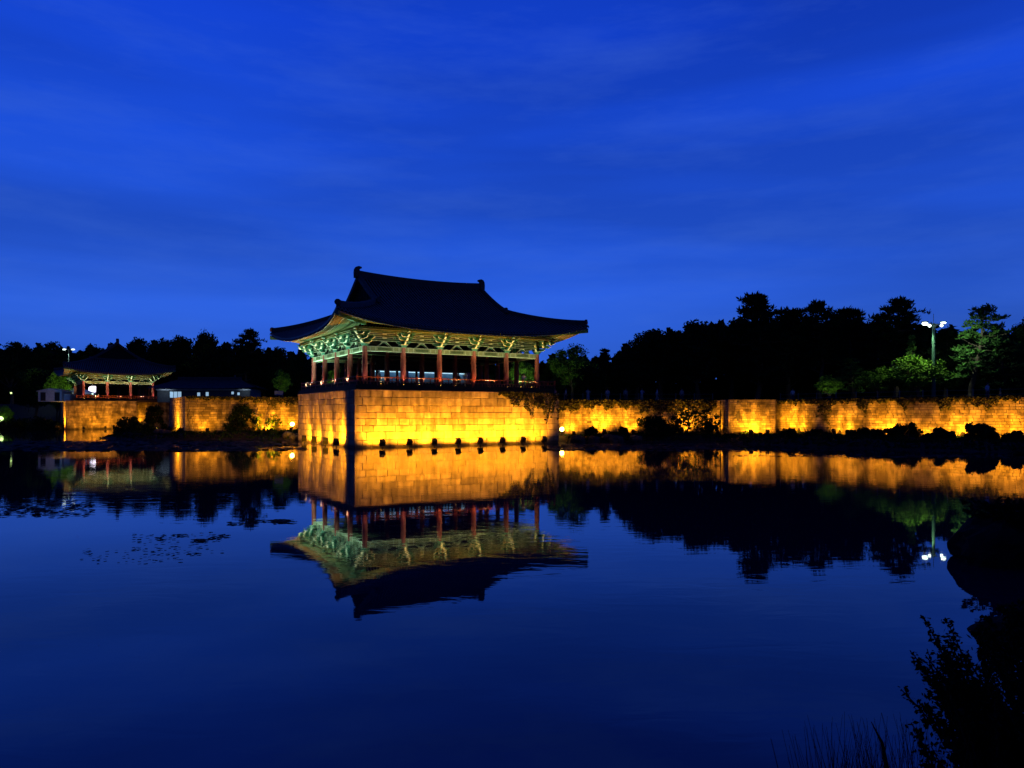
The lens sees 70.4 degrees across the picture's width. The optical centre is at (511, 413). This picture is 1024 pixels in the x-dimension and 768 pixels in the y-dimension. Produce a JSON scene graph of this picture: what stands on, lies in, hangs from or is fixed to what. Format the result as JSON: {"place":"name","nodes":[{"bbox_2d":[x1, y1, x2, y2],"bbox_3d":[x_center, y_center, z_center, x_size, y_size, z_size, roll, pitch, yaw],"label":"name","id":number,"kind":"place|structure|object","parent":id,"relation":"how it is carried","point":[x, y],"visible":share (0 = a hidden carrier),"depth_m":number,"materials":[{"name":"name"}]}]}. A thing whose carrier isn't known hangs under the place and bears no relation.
{"place":"outdoors","nodes":[
{"label":"outdoors","id":0,"kind":"place"},
{"bbox_2d":[88,386,98,398],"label":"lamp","id":1,"kind":"object","parent":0,"point":[92,388],"visible":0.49,"depth_m":199.86,"materials":[{"name":"grey metal"}]},
{"bbox_2d":[0,440,306,451],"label":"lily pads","id":2,"kind":"object","parent":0,"point":[99,447],"visible":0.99,"depth_m":67.95,"materials":[{"name":"plant"}]},
{"bbox_2d":[0,428,1023,767],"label":"water","id":3,"kind":"structure","parent":0,"point":[494,606],"depth_m":11.84,"materials":[{"name":"blue liquid"}]},
{"bbox_2d":[0,500,296,562],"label":"lily pads","id":4,"kind":"object","parent":3,"relation":"on","point":[32,507],"visible":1,"depth_m":22.16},
{"bbox_2d":[379,439,385,447],"bbox_3d":[-11.588,3.023,64.810,0.530,1.514,0.494,0,0,-31],"label":"flood light","id":5,"kind":"object","parent":3,"relation":"in","point":[382,442],"visible":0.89,"depth_m":64.70,"materials":[{"name":"black metal"}]},
{"bbox_2d":[406,439,412,447],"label":"flood light","id":6,"kind":"object","parent":3,"relation":"in","point":[409,442],"visible":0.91,"depth_m":66.09,"materials":[{"name":"black metal"}]},
{"bbox_2d":[431,438,436,446],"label":"flood light","id":7,"kind":"object","parent":3,"relation":"in","point":[434,442],"visible":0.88,"depth_m":67.35,"materials":[{"name":"black metal"}]},
{"bbox_2d":[477,437,482,445],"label":"flood light","id":8,"kind":"object","parent":3,"relation":"in","point":[480,441],"visible":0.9,"depth_m":69.86,"materials":[{"name":"black metal"}]},
{"bbox_2d":[947,509,1023,567],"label":"rock","id":9,"kind":"object","parent":3,"relation":"in","point":[982,542],"visible":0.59,"depth_m":14.67,"materials":[{"name":"stone"}]},
{"bbox_2d":[967,615,1013,642],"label":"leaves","id":10,"kind":"object","parent":3,"relation":"in","point":[998,620],"visible":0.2,"depth_m":10.15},
{"bbox_2d":[0,403,1023,452],"bbox_3d":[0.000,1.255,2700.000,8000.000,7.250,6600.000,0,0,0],"label":"ground","id":11,"kind":"structure","parent":0,"point":[46,412],"depth_m":79.25,"materials":[{"name":"soil"}]},
{"bbox_2d":[0,419,11,428],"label":"shrub","id":12,"kind":"object","parent":11,"relation":"on","point":[4,426],"visible":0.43,"depth_m":146.95,"materials":[{"name":"green plant"}]},
{"bbox_2d":[0,405,14,423],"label":"broadleaf tree","id":13,"kind":"object","parent":11,"relation":"on","point":[6,413],"visible":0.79,"depth_m":151.64,"materials":[{"name":"green plant"}]},
{"bbox_2d":[0,341,37,403],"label":"broadleaf tree","id":14,"kind":"object","parent":11,"relation":"on","point":[10,365],"visible":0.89,"depth_m":183.61,"materials":[{"name":"green plant"}]},
{"bbox_2d":[5,367,60,418],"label":"broadleaf tree","id":15,"kind":"object","parent":11,"relation":"on","point":[30,397],"visible":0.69,"depth_m":160.41,"materials":[{"name":"green plant"}]},
{"bbox_2d":[26,341,73,402],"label":"broadleaf tree","id":16,"kind":"object","parent":11,"relation":"on","point":[59,357],"visible":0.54,"depth_m":188.14,"materials":[{"name":"green plant"}]},
{"bbox_2d":[36,369,72,420],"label":"broadleaf tree","id":17,"kind":"object","parent":11,"relation":"on","point":[53,381],"visible":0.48,"depth_m":159.90,"materials":[{"name":"green plant"}]},
{"bbox_2d":[37,388,76,401],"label":"kiosk","id":18,"kind":"object","parent":11,"relation":"on","point":[53,395],"visible":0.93,"depth_m":144.40,"materials":[{"name":"paint"}]},
{"bbox_2d":[40,392,45,400],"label":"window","id":19,"kind":"structure","parent":18,"relation":"in","point":[42,394],"depth_m":144.37,"materials":[{"name":"glass"}]},
{"bbox_2d":[55,392,59,400],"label":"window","id":20,"kind":"structure","parent":18,"relation":"in","point":[57,394],"depth_m":144.37,"materials":[{"name":"black metal"}]},
{"bbox_2d":[82,343,111,391],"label":"broadleaf tree","id":21,"kind":"object","parent":11,"relation":"on","point":[95,349],"visible":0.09,"depth_m":213.20,"materials":[{"name":"green plant"}]},
{"bbox_2d":[61,401,136,428],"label":"stone wall","id":22,"kind":"structure","parent":11,"relation":"on","point":[90,414],"depth_m":146.22,"materials":[{"name":"stone"}]},
{"bbox_2d":[54,338,175,401],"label":"palace pavilion","id":23,"kind":"structure","parent":11,"relation":"on","point":[116,362],"depth_m":150.76,"materials":[{"name":"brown wood"}]},
{"bbox_2d":[75,395,156,399],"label":"railing","id":24,"kind":"object","parent":23,"relation":"on","point":[92,397],"visible":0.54,"depth_m":147.94,"materials":[{"name":"paint"}]},
{"bbox_2d":[112,416,142,433],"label":"shrub","id":25,"kind":"object","parent":11,"relation":"on","point":[124,424],"visible":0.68,"depth_m":93.45,"materials":[{"name":"green plant"}]},
{"bbox_2d":[124,337,153,397],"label":"broadleaf tree","id":26,"kind":"object","parent":11,"relation":"on","point":[140,349],"visible":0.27,"depth_m":182.94,"materials":[{"name":"green plant"}]},
{"bbox_2d":[126,422,157,430],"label":"shrub","id":27,"kind":"object","parent":11,"relation":"on","point":[145,426],"visible":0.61,"depth_m":92.73,"materials":[{"name":"green plant"}]},
{"bbox_2d":[137,402,169,427],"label":"stone wall","id":28,"kind":"structure","parent":11,"relation":"on","point":[142,411],"depth_m":155.69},
{"bbox_2d":[144,404,166,428],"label":"shrub","id":29,"kind":"object","parent":11,"relation":"on","point":[156,411],"visible":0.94,"depth_m":98.34,"materials":[{"name":"green plant"}]},
{"bbox_2d":[146,335,192,381],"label":"broadleaf tree","id":30,"kind":"object","parent":11,"relation":"on","point":[180,343],"visible":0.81,"depth_m":163.20,"materials":[{"name":"green plant"}]},
{"bbox_2d":[0,340,339,403],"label":"woodland","id":31,"kind":"object","parent":11,"relation":"on","point":[5,397],"visible":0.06,"depth_m":207.30,"materials":[{"name":"green plant"}]},
{"bbox_2d":[99,429,297,438],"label":"ground cover","id":32,"kind":"object","parent":11,"relation":"on","point":[152,433],"visible":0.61,"depth_m":89.21,"materials":[{"name":"green plant"}]},
{"bbox_2d":[184,329,228,376],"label":"broadleaf tree","id":33,"kind":"object","parent":11,"relation":"on","point":[207,356],"visible":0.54,"depth_m":158.29,"materials":[{"name":"green plant"}]},
{"bbox_2d":[147,375,267,402],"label":"tiled house","id":34,"kind":"structure","parent":11,"relation":"on","point":[234,386],"depth_m":139.00,"materials":[{"name":"tile"}]},
{"bbox_2d":[169,391,181,397],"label":"window","id":35,"kind":"structure","parent":34,"relation":"in","point":[172,394],"depth_m":138.91,"materials":[{"name":"white glass"}]},
{"bbox_2d":[205,344,243,379],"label":"broadleaf tree","id":36,"kind":"object","parent":11,"relation":"on","point":[227,355],"visible":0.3,"depth_m":163.50,"materials":[{"name":"green plant"}]},
{"bbox_2d":[169,396,298,432],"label":"stone wall","id":37,"kind":"structure","parent":11,"relation":"on","point":[196,414],"depth_m":92.96,"materials":[{"name":"stone"}]},
{"bbox_2d":[186,396,297,408],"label":"ivy","id":38,"kind":"object","parent":37,"relation":"attached to","point":[227,398],"visible":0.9,"depth_m":94.03,"materials":[{"name":"green plant"}]},
{"bbox_2d":[223,403,257,431],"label":"shrub","id":39,"kind":"object","parent":11,"relation":"on","point":[246,411],"visible":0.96,"depth_m":92.00,"materials":[{"name":"green plant"}]},
{"bbox_2d":[225,327,272,380],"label":"pine tree","id":40,"kind":"object","parent":11,"relation":"on","point":[244,349],"visible":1,"depth_m":148.92,"materials":[{"name":"green plant"}]},
{"bbox_2d":[242,356,277,396],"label":"broadleaf tree","id":41,"kind":"object","parent":11,"relation":"on","point":[257,380],"visible":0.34,"depth_m":158.40,"materials":[{"name":"green plant"}]},
{"bbox_2d":[252,414,282,431],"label":"shrub","id":42,"kind":"object","parent":11,"relation":"on","point":[273,420],"visible":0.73,"depth_m":93.77,"materials":[{"name":"green plant"}]},
{"bbox_2d":[258,428,289,434],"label":"shrub","id":43,"kind":"object","parent":11,"relation":"on","point":[271,430],"visible":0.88,"depth_m":89.99,"materials":[{"name":"green plant"}]},
{"bbox_2d":[258,346,297,396],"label":"broadleaf tree","id":44,"kind":"object","parent":11,"relation":"on","point":[284,364],"visible":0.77,"depth_m":148.72,"materials":[{"name":"green plant"}]},
{"bbox_2d":[272,370,292,395],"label":"broadleaf tree","id":45,"kind":"object","parent":11,"relation":"on","point":[281,382],"visible":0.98,"depth_m":117.28,"materials":[{"name":"green plant"}]},
{"bbox_2d":[282,431,294,437],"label":"rock","id":46,"kind":"object","parent":11,"relation":"on","point":[285,434],"visible":0.76,"depth_m":86.77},
{"bbox_2d":[289,435,297,439],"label":"rock","id":47,"kind":"object","parent":11,"relation":"on","point":[293,437],"visible":0.67,"depth_m":85.89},
{"bbox_2d":[287,352,311,395],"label":"broadleaf tree","id":48,"kind":"object","parent":11,"relation":"on","point":[303,374],"visible":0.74,"depth_m":153.72,"materials":[{"name":"green plant"}]},
{"bbox_2d":[327,366,340,382],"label":"broadleaf tree","id":49,"kind":"object","parent":11,"relation":"on","point":[331,374],"visible":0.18,"depth_m":117.52,"materials":[{"name":"green plant"}]},
{"bbox_2d":[298,389,558,447],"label":"stone platform","id":50,"kind":"structure","parent":11,"relation":"on","point":[357,418],"depth_m":70.50,"materials":[{"name":"stone"}]},
{"bbox_2d":[270,266,588,393],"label":"palace pavilion","id":51,"kind":"structure","parent":50,"relation":"on","point":[381,317],"depth_m":74.58,"materials":[{"name":"tile"}]},
{"bbox_2d":[368,361,470,385],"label":"display case","id":52,"kind":"object","parent":51,"relation":"on","point":[432,367],"visible":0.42,"depth_m":79.09,"materials":[{"name":"white wood"}]},
{"bbox_2d":[301,375,554,390],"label":"railing","id":53,"kind":"object","parent":51,"relation":"on","point":[357,380],"visible":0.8,"depth_m":71.53,"materials":[{"name":"paint"}]},
{"bbox_2d":[498,391,559,423],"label":"ivy","id":54,"kind":"object","parent":50,"relation":"attached to","point":[521,393],"visible":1,"depth_m":75.19,"materials":[{"name":"green plant"}]},
{"bbox_2d":[509,361,534,385],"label":"broadleaf tree","id":55,"kind":"object","parent":11,"relation":"on","point":[527,369],"visible":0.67,"depth_m":98.08,"materials":[{"name":"green plant"}]},
{"bbox_2d":[548,343,598,399],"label":"broadleaf tree","id":56,"kind":"object","parent":11,"relation":"on","point":[561,365],"visible":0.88,"depth_m":99.57,"materials":[{"name":"green plant"}]},
{"bbox_2d":[571,364,605,399],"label":"broadleaf tree","id":57,"kind":"object","parent":11,"relation":"on","point":[590,377],"visible":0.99,"depth_m":93.23,"materials":[{"name":"green plant"}]},
{"bbox_2d":[584,426,598,435],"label":"shrub","id":58,"kind":"object","parent":11,"relation":"on","point":[592,430],"visible":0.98,"depth_m":81.84,"materials":[{"name":"green plant"}]},
{"bbox_2d":[591,348,613,399],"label":"fir tree","id":59,"kind":"object","parent":11,"relation":"on","point":[604,356],"visible":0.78,"depth_m":103.72,"materials":[{"name":"green plant"}]},
{"bbox_2d":[618,426,628,434],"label":"shrub","id":60,"kind":"object","parent":11,"relation":"on","point":[621,430],"visible":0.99,"depth_m":81.84,"materials":[{"name":"green plant"}]},
{"bbox_2d":[610,339,667,399],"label":"broadleaf tree","id":61,"kind":"object","parent":11,"relation":"on","point":[638,350],"visible":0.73,"depth_m":98.66,"materials":[{"name":"green plant"}]},
{"bbox_2d":[559,400,719,435],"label":"stone wall","id":62,"kind":"structure","parent":11,"relation":"on","point":[600,418],"depth_m":84.81,"materials":[{"name":"stone"}]},
{"bbox_2d":[559,399,716,417],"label":"ivy","id":63,"kind":"object","parent":62,"relation":"attached to","point":[588,403],"visible":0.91,"depth_m":84.75,"materials":[{"name":"green plant"}]},
{"bbox_2d":[564,393,712,399],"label":"fence","id":64,"kind":"object","parent":62,"relation":"on","point":[638,396],"visible":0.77,"depth_m":85.76,"materials":[{"name":"wood"}]},
{"bbox_2d":[634,414,669,436],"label":"shrub","id":65,"kind":"object","parent":11,"relation":"on","point":[648,422],"visible":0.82,"depth_m":82.04,"materials":[{"name":"green plant"}]},
{"bbox_2d":[633,328,701,399],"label":"broadleaf tree","id":66,"kind":"object","parent":11,"relation":"on","point":[660,339],"visible":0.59,"depth_m":101.42,"materials":[{"name":"green plant"}]},
{"bbox_2d":[339,318,1023,402],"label":"woodland","id":67,"kind":"object","parent":11,"relation":"on","point":[719,387],"visible":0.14,"depth_m":113.00,"materials":[{"name":"green plant"}]},
{"bbox_2d":[655,405,715,436],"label":"shrub","id":68,"kind":"object","parent":11,"relation":"on","point":[675,426],"visible":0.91,"depth_m":81.76,"materials":[{"name":"green plant"}]},
{"bbox_2d":[658,319,734,399],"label":"broadleaf tree","id":69,"kind":"object","parent":11,"relation":"on","point":[703,350],"visible":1,"depth_m":98.54,"materials":[{"name":"green plant"}]},
{"bbox_2d":[701,407,720,433],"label":"shrub","id":70,"kind":"object","parent":11,"relation":"on","point":[716,415],"visible":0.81,"depth_m":82.55,"materials":[{"name":"green plant"}]},
{"bbox_2d":[697,317,753,398],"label":"broadleaf tree","id":71,"kind":"object","parent":11,"relation":"on","point":[732,364],"visible":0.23,"depth_m":105.54,"materials":[{"name":"green plant"}]},
{"bbox_2d":[721,399,775,433],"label":"stone wall","id":72,"kind":"structure","parent":11,"relation":"on","point":[754,415],"depth_m":81.51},
{"bbox_2d":[720,291,799,398],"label":"pine tree","id":73,"kind":"object","parent":11,"relation":"on","point":[755,308],"visible":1,"depth_m":96.60,"materials":[{"name":"green plant"}]},
{"bbox_2d":[777,428,796,434],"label":"shrub","id":74,"kind":"object","parent":11,"relation":"on","point":[791,431],"visible":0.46,"depth_m":79.63,"materials":[{"name":"green plant"}]},
{"bbox_2d":[761,306,822,399],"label":"pine tree","id":75,"kind":"object","parent":11,"relation":"on","point":[789,318],"visible":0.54,"depth_m":100.40,"materials":[{"name":"green plant"}]},
{"bbox_2d":[564,431,1023,450],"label":"ground cover","id":76,"kind":"object","parent":11,"relation":"on","point":[904,439],"visible":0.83,"depth_m":68.81,"materials":[{"name":"green plant"}]},
{"bbox_2d":[804,429,825,434],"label":"shrub","id":77,"kind":"object","parent":11,"relation":"on","point":[816,431],"visible":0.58,"depth_m":78.65,"materials":[{"name":"green plant"}]},
{"bbox_2d":[788,299,851,398],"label":"pine tree","id":78,"kind":"object","parent":11,"relation":"on","point":[831,326],"visible":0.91,"depth_m":99.25,"materials":[{"name":"green plant"}]},
{"bbox_2d":[813,374,845,395],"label":"broadleaf tree","id":79,"kind":"object","parent":11,"relation":"on","point":[829,386],"visible":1,"depth_m":89.31,"materials":[{"name":"green plant"}]},
{"bbox_2d":[835,357,864,397],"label":"pine tree","id":80,"kind":"object","parent":11,"relation":"on","point":[854,385],"visible":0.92,"depth_m":91.94,"materials":[{"name":"green plant"}]},
{"bbox_2d":[820,305,887,398],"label":"pine tree","id":81,"kind":"object","parent":11,"relation":"on","point":[853,318],"visible":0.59,"depth_m":102.63,"materials":[{"name":"green plant"}]},
{"bbox_2d":[845,427,874,435],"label":"shrub","id":82,"kind":"object","parent":11,"relation":"on","point":[862,431],"visible":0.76,"depth_m":74.16,"materials":[{"name":"green plant"}]},
{"bbox_2d":[855,366,903,397],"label":"broadleaf tree","id":83,"kind":"object","parent":11,"relation":"on","point":[871,379],"visible":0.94,"depth_m":87.53,"materials":[{"name":"green plant"}]},
{"bbox_2d":[871,722,888,767],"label":"reed stalk","id":84,"kind":"object","parent":11,"relation":"on","point":[883,752],"visible":0.93,"depth_m":3.99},
{"bbox_2d":[872,428,892,436],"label":"shrub","id":85,"kind":"object","parent":11,"relation":"on","point":[881,432],"visible":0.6,"depth_m":72.05,"materials":[{"name":"green plant"}]},
{"bbox_2d":[770,711,997,767],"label":"grass","id":86,"kind":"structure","parent":11,"relation":"on","point":[870,752],"depth_m":4.05,"materials":[{"name":"plant"}]},
{"bbox_2d":[775,397,1023,436],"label":"stone wall","id":87,"kind":"structure","parent":11,"relation":"on","point":[1003,417],"depth_m":74.45,"materials":[{"name":"stone"}]},
{"bbox_2d":[777,395,1021,428],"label":"ivy","id":88,"kind":"object","parent":87,"relation":"attached to","point":[966,399],"visible":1,"depth_m":74.13,"materials":[{"name":"green plant"}]},
{"bbox_2d":[859,295,939,397],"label":"pine tree","id":89,"kind":"object","parent":11,"relation":"on","point":[884,327],"visible":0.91,"depth_m":92.54,"materials":[{"name":"green plant"}]},
{"bbox_2d":[891,421,922,435],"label":"shrub","id":90,"kind":"object","parent":11,"relation":"on","point":[905,430],"visible":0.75,"depth_m":70.95,"materials":[{"name":"green plant"}]},
{"bbox_2d":[900,335,922,397],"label":"fir tree","id":91,"kind":"object","parent":11,"relation":"on","point":[911,343],"visible":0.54,"depth_m":87.74,"materials":[{"name":"green plant"}]},
{"bbox_2d":[881,354,956,398],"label":"broadleaf tree","id":92,"kind":"object","parent":11,"relation":"on","point":[923,373],"visible":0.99,"depth_m":84.67,"materials":[{"name":"green plant"}]},
{"bbox_2d":[921,314,946,396],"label":"mast lamp","id":93,"kind":"object","parent":11,"relation":"on","point":[933,326],"visible":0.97,"depth_m":83.86,"materials":[{"name":"green metal"}]},
{"bbox_2d":[922,427,956,438],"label":"shrub","id":94,"kind":"object","parent":11,"relation":"on","point":[941,432],"visible":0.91,"depth_m":67.67,"materials":[{"name":"green plant"}]},
{"bbox_2d":[922,326,969,396],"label":"broadleaf tree","id":95,"kind":"object","parent":11,"relation":"on","point":[944,339],"visible":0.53,"depth_m":104.93,"materials":[{"name":"green plant"}]},
{"bbox_2d":[905,721,1012,767],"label":"bush","id":96,"kind":"object","parent":11,"relation":"on","point":[921,751],"visible":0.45,"depth_m":4.73,"materials":[{"name":"green plant"}]},
{"bbox_2d":[898,615,1023,767],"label":"bush","id":97,"kind":"object","parent":11,"relation":"on","point":[973,696],"visible":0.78,"depth_m":4.87,"materials":[{"name":"green plant"}]},
{"bbox_2d":[961,422,998,439],"bbox_3d":[41.503,1.716,64.392,2.842,2.050,2.421,0,0,36],"label":"shrub","id":98,"kind":"object","parent":11,"relation":"on","point":[982,430],"visible":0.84,"depth_m":64.00,"materials":[{"name":"green plant"}]},
{"bbox_2d":[941,302,1023,396],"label":"pine tree","id":99,"kind":"object","parent":11,"relation":"on","point":[983,312],"visible":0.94,"depth_m":84.82,"materials":[{"name":"green plant"}]},
{"bbox_2d":[966,602,1023,708],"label":"bush","id":100,"kind":"object","parent":11,"relation":"on","point":[1016,632],"visible":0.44,"depth_m":6.18,"materials":[{"name":"green plant"}]},
{"bbox_2d":[969,333,1021,395],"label":"broadleaf tree","id":101,"kind":"object","parent":11,"relation":"on","point":[983,348],"visible":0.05,"depth_m":104.02,"materials":[{"name":"green plant"}]},
{"bbox_2d":[977,340,1023,395],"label":"pine tree","id":102,"kind":"object","parent":11,"relation":"on","point":[1012,366],"visible":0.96,"depth_m":83.15,"materials":[{"name":"green plant"}]},
{"bbox_2d":[999,430,1023,440],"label":"shrub","id":103,"kind":"object","parent":11,"relation":"on","point":[1018,435],"visible":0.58,"depth_m":61.65,"materials":[{"name":"green plant"}]},
{"bbox_2d":[1008,317,1023,374],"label":"broadleaf tree","id":104,"kind":"object","parent":11,"relation":"on","point":[1018,330],"visible":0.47,"depth_m":91.75,"materials":[{"name":"green plant"}]},
{"bbox_2d":[0,0,1023,378],"label":"sky","id":105,"kind":"structure","parent":0,"point":[169,169],"materials":[{"name":"blue"}]},
{"bbox_2d":[549,443,1020,457],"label":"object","id":106,"kind":"object","parent":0,"point":[631,446],"visible":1,"depth_m":63.94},
{"bbox_2d":[942,674,1010,767],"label":"bush","id":107,"kind":"object","parent":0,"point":[997,743],"visible":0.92,"depth_m":4.36,"materials":[{"name":"green plant"}]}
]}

